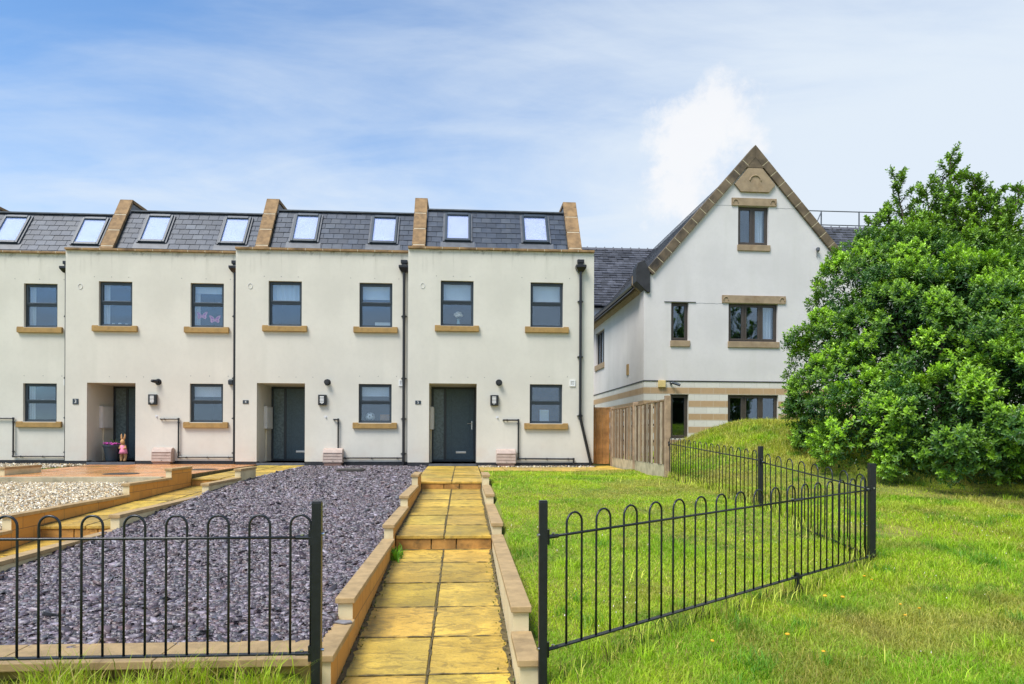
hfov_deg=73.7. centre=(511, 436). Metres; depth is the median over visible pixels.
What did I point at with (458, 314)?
flower vase
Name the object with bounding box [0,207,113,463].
terraced house
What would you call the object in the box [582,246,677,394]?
slate roofed building
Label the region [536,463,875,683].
hoop railing
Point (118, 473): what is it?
drain cover
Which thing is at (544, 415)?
paper notice
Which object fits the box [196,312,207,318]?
butterfly decoration
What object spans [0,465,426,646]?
slate chips
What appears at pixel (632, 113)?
sky
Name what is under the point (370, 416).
football
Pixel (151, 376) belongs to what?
terraced house
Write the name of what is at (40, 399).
window
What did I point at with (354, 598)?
garden wall
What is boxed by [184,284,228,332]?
window
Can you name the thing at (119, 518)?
garden wall
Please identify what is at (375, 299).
window
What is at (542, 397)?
window
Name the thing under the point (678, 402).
window
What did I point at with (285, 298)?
window
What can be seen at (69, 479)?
patio kerb
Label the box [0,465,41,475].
garden wall
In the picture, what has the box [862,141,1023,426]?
loose tree
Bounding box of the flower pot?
[102,439,120,460]
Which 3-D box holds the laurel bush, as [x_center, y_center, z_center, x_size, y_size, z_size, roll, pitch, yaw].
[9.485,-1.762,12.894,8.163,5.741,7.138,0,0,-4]
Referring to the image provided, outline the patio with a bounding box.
[0,464,256,477]
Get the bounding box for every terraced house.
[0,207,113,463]
[64,199,262,464]
[235,199,413,465]
[407,198,594,467]
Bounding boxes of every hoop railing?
[0,501,324,683]
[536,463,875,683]
[668,437,874,555]
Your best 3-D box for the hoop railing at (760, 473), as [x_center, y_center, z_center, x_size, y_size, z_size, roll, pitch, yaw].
[3.400,0.686,10.328,0.069,1.335,6.956,0,0,-4]
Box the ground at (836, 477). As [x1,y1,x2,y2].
[0,425,1023,683]
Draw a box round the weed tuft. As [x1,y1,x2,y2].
[390,543,404,561]
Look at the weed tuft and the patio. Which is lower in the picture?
the weed tuft
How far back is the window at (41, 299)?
19.11 m
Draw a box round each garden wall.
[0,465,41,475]
[0,466,191,551]
[0,467,256,572]
[0,640,310,683]
[322,472,421,683]
[481,472,537,683]
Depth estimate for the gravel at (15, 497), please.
11.06 m
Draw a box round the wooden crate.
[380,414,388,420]
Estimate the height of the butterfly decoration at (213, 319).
0.210 m
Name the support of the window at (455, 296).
in the terraced house at (501, 365)
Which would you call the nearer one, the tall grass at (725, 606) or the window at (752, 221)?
the tall grass at (725, 606)
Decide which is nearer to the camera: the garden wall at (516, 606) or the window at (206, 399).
the garden wall at (516, 606)
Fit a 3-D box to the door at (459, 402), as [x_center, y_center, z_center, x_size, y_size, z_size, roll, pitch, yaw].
[-1.505,-0.341,19.740,0.786,2.026,0.125,0,0,-4]
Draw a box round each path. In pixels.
[0,465,303,557]
[41,465,120,471]
[336,466,514,683]
[479,466,619,471]
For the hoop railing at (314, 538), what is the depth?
3.90 m
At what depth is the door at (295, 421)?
19.87 m
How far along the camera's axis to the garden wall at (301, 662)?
4.15 m
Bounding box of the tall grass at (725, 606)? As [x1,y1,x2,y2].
[488,417,1023,683]
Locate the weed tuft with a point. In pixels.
(396, 554)
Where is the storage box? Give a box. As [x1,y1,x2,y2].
[375,322,389,325]
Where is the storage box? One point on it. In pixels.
(383, 324)
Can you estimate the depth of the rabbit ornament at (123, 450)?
18.95 m
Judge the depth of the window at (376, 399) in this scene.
18.75 m
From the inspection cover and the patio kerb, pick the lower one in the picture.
the patio kerb
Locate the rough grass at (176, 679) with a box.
[0,636,323,683]
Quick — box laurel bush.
[777,219,1023,489]
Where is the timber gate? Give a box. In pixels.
[593,407,609,463]
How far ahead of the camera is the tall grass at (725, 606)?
6.11 m
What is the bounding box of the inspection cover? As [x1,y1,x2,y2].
[336,468,365,471]
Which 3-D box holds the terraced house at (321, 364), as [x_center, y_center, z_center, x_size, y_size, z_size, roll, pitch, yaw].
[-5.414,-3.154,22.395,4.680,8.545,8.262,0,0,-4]
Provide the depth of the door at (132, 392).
19.99 m
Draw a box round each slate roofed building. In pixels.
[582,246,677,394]
[809,210,1023,417]
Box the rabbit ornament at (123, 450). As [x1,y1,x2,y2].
[118,434,127,460]
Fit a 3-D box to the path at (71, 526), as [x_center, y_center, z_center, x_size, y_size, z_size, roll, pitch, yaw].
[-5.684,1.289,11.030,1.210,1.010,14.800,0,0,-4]
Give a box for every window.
[16,284,62,332]
[16,383,61,426]
[92,282,137,331]
[183,384,228,427]
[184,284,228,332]
[262,282,306,331]
[352,384,396,428]
[353,283,397,332]
[435,281,478,331]
[524,384,567,428]
[525,283,568,332]
[594,330,603,371]
[664,301,695,346]
[670,394,686,437]
[722,295,785,347]
[728,395,776,421]
[731,198,776,251]
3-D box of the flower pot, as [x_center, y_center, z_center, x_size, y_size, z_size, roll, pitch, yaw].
[-11.124,0.381,18.990,0.470,0.626,0.470,0,0,-4]
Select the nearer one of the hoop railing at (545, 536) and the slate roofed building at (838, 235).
the hoop railing at (545, 536)
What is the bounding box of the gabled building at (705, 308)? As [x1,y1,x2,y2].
[594,145,860,453]
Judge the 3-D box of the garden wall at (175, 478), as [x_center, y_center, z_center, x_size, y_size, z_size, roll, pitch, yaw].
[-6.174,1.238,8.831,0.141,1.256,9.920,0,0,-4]
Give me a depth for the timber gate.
18.94 m
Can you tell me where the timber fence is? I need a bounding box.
[610,395,670,477]
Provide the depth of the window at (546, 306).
18.71 m
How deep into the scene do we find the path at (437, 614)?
6.05 m
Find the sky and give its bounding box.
[0,0,1023,248]
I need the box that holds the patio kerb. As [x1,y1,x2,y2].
[0,477,162,482]
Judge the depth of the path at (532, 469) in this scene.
17.28 m
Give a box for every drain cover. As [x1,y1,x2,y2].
[104,473,138,474]
[192,468,215,469]
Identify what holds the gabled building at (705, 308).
on the ground at (836, 477)
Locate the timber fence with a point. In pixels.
(659, 466)
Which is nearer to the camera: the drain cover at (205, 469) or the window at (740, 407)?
the drain cover at (205, 469)
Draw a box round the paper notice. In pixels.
[540,410,548,420]
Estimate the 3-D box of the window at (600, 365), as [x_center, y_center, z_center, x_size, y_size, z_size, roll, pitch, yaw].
[4.025,-3.859,30.284,0.360,1.810,2.000,0,0,-5]
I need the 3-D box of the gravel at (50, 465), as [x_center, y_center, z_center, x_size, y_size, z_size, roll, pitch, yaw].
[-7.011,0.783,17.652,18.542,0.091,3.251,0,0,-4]
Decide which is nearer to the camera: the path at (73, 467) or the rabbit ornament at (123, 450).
the path at (73, 467)
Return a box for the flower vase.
[454,311,462,323]
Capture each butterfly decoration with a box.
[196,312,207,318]
[209,315,219,322]
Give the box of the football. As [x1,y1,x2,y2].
[366,412,374,420]
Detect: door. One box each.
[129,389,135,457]
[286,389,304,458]
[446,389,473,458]
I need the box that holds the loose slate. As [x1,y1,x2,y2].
[335,620,351,623]
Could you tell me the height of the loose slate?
0.012 m
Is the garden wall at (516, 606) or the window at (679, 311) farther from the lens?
the window at (679, 311)
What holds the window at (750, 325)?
in the gabled building at (705, 308)
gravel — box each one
[0,463,594,468]
[0,481,128,529]

